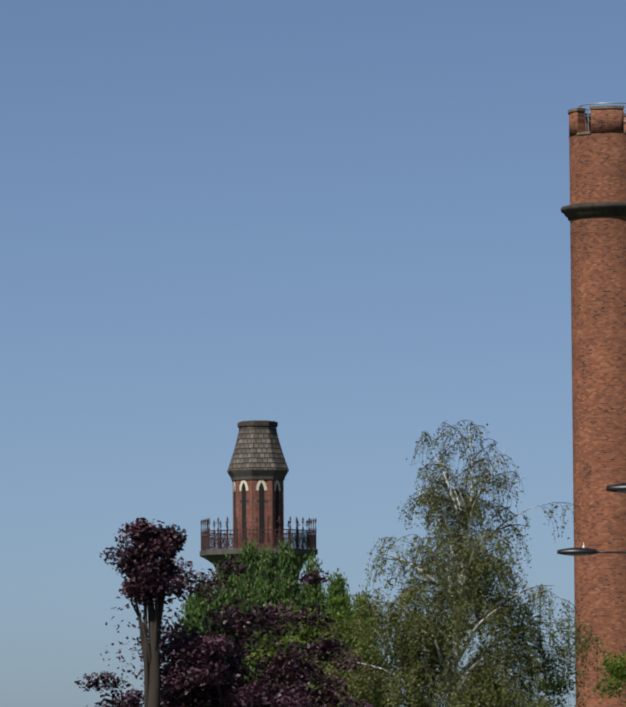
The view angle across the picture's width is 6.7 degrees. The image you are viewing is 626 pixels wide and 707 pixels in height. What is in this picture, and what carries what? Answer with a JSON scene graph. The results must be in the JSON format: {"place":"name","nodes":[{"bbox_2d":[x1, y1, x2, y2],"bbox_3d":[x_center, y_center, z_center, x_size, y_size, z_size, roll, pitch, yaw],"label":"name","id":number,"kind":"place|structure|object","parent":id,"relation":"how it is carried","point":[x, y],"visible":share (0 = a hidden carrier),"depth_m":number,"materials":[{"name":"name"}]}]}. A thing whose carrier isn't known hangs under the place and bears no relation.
{"place":"outdoors","nodes":[
{"label":"outdoors","id":0,"kind":"place"},
{"bbox_2d":[0,0,625,706],"label":"sky","id":1,"kind":"structure","parent":0,"point":[342,225],"materials":[{"name":"blue"}]},
{"bbox_2d":[557,542,625,555],"bbox_3d":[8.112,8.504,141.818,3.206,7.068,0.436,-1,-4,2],"label":"street lamp","id":2,"kind":"object","parent":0,"point":[582,551],"visible":1,"depth_m":141.98,"materials":[{"name":"grey metal"}]},
{"bbox_2d":[569,108,625,706],"bbox_3d":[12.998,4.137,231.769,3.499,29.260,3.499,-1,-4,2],"label":"brick tower","id":3,"kind":"structure","parent":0,"point":[597,159],"depth_m":230.51,"materials":[{"name":"brown brick"}]},
{"bbox_2d":[561,106,625,220],"bbox_3d":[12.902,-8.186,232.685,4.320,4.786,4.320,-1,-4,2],"label":"stone trim","id":4,"kind":"structure","parent":3,"relation":"attached to","point":[594,209],"depth_m":230.85,"materials":[{"name":"grey stone"}]},
{"bbox_2d":[579,102,625,131],"bbox_3d":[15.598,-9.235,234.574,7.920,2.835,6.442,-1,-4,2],"label":"folly roof railings","id":5,"kind":"object","parent":3,"relation":"on","point":[588,109],"visible":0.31,"depth_m":231.94,"materials":[{"name":"grey metal"}]},
{"bbox_2d":[606,483,625,492],"bbox_3d":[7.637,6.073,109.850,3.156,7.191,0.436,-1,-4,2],"label":"street lamp","id":6,"kind":"object","parent":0,"point":[619,488],"visible":1,"depth_m":110.04,"materials":[{"name":"grey metal"}]},
{"label":"ground","id":7,"kind":"structure","parent":0,"visible":0},
{"bbox_2d":[168,594,192,702],"bbox_3d":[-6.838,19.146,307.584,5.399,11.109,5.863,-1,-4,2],"label":"tree","id":8,"kind":"object","parent":7,"relation":"on","point":[187,601],"visible":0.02,"depth_m":308.07,"materials":[{"name":"green plant"}]},
{"bbox_2d":[180,574,233,706],"bbox_3d":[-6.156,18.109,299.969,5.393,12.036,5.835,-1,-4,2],"label":"tree","id":9,"kind":"object","parent":7,"relation":"on","point":[200,610],"depth_m":299.63,"materials":[{"name":"green plant"}]},
{"bbox_2d":[74,552,373,706],"bbox_3d":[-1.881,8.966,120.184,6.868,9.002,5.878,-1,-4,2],"label":"purple-leaved tree","id":10,"kind":"object","parent":7,"relation":"on","point":[193,680],"depth_m":120.14,"materials":[{"name":"purple plant"}]},
{"bbox_2d":[99,517,187,706],"bbox_3d":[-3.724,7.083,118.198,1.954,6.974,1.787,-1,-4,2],"label":"tree","id":11,"kind":"object","parent":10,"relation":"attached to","point":[168,541],"depth_m":118.11,"materials":[{"name":"purple plant"}]},
{"bbox_2d":[211,553,250,685],"bbox_3d":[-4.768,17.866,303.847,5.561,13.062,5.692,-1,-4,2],"label":"tree","id":12,"kind":"object","parent":7,"relation":"on","point":[226,599],"depth_m":303.68,"materials":[{"name":"green plant"}]},
{"bbox_2d":[234,533,260,666],"bbox_3d":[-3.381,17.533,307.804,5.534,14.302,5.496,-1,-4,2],"label":"tree","id":13,"kind":"object","parent":7,"relation":"on","point":[249,555],"depth_m":307.64,"materials":[{"name":"green plant"}]},
{"bbox_2d":[200,420,317,594],"bbox_3d":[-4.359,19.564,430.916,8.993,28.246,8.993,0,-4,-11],"label":"turret","id":14,"kind":"object","parent":7,"relation":"on","point":[257,470],"visible":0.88,"depth_m":429.90,"materials":[{"name":"brick"}]},
{"bbox_2d":[200,516,316,550],"bbox_3d":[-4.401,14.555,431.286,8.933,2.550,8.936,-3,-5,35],"label":"railing","id":15,"kind":"object","parent":14,"relation":"on","point":[304,541],"visible":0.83,"depth_m":428.27,"materials":[{"name":"grey metal"}]},
{"bbox_2d":[237,544,291,686],"bbox_3d":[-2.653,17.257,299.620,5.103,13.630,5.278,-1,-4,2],"label":"tree","id":16,"kind":"object","parent":7,"relation":"on","point":[267,561],"visible":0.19,"depth_m":299.70,"materials":[{"name":"green plant"}]},
{"bbox_2d":[244,598,322,688],"bbox_3d":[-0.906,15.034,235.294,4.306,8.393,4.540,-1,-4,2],"label":"tree foliage","id":17,"kind":"object","parent":7,"relation":"on","point":[285,640],"depth_m":234.49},
{"bbox_2d":[274,536,311,613],"bbox_3d":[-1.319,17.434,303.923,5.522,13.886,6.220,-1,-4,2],"label":"tree","id":18,"kind":"object","parent":7,"relation":"on","point":[287,556],"depth_m":303.59,"materials":[{"name":"green plant"}]},
{"bbox_2d":[300,546,328,641],"bbox_3d":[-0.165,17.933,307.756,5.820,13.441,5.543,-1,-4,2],"label":"tree","id":19,"kind":"object","parent":7,"relation":"on","point":[312,591],"depth_m":307.63,"materials":[{"name":"green plant"}]},
{"bbox_2d":[277,586,395,706],"bbox_3d":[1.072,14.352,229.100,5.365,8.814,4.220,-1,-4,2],"label":"tree foliage","id":20,"kind":"object","parent":7,"relation":"on","point":[343,601],"visible":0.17,"depth_m":228.73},
{"bbox_2d":[319,568,370,698],"bbox_3d":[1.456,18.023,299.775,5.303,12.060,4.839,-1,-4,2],"label":"tree","id":21,"kind":"object","parent":7,"relation":"on","point":[335,589],"visible":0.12,"depth_m":299.66,"materials":[{"name":"green plant"}]},
{"bbox_2d":[338,682,381,705],"bbox_3d":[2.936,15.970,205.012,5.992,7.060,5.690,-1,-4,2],"label":"tree foliage","id":22,"kind":"object","parent":7,"relation":"on","point":[372,696],"visible":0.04,"depth_m":206.49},
{"bbox_2d":[350,585,388,706],"bbox_3d":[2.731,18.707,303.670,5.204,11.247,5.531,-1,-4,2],"label":"tree","id":23,"kind":"object","parent":7,"relation":"on","point":[364,616],"visible":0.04,"depth_m":303.46,"materials":[{"name":"green plant"}]},
{"bbox_2d":[299,420,608,706],"bbox_3d":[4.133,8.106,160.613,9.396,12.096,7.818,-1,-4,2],"label":"silver birch","id":24,"kind":"object","parent":7,"relation":"on","point":[516,659],"depth_m":159.50,"materials":[{"name":"plant"}]},
{"bbox_2d":[531,675,574,706],"bbox_3d":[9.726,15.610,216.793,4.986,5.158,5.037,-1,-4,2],"label":"tree foliage","id":25,"kind":"object","parent":7,"relation":"on","point":[563,689],"visible":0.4,"depth_m":217.07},
{"bbox_2d":[591,651,625,702],"bbox_3d":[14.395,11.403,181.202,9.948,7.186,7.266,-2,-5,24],"label":"lime tree","id":26,"kind":"object","parent":7,"relation":"on","point":[617,669],"visible":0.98,"depth_m":182.14,"materials":[{"name":"green plant"}]}
]}

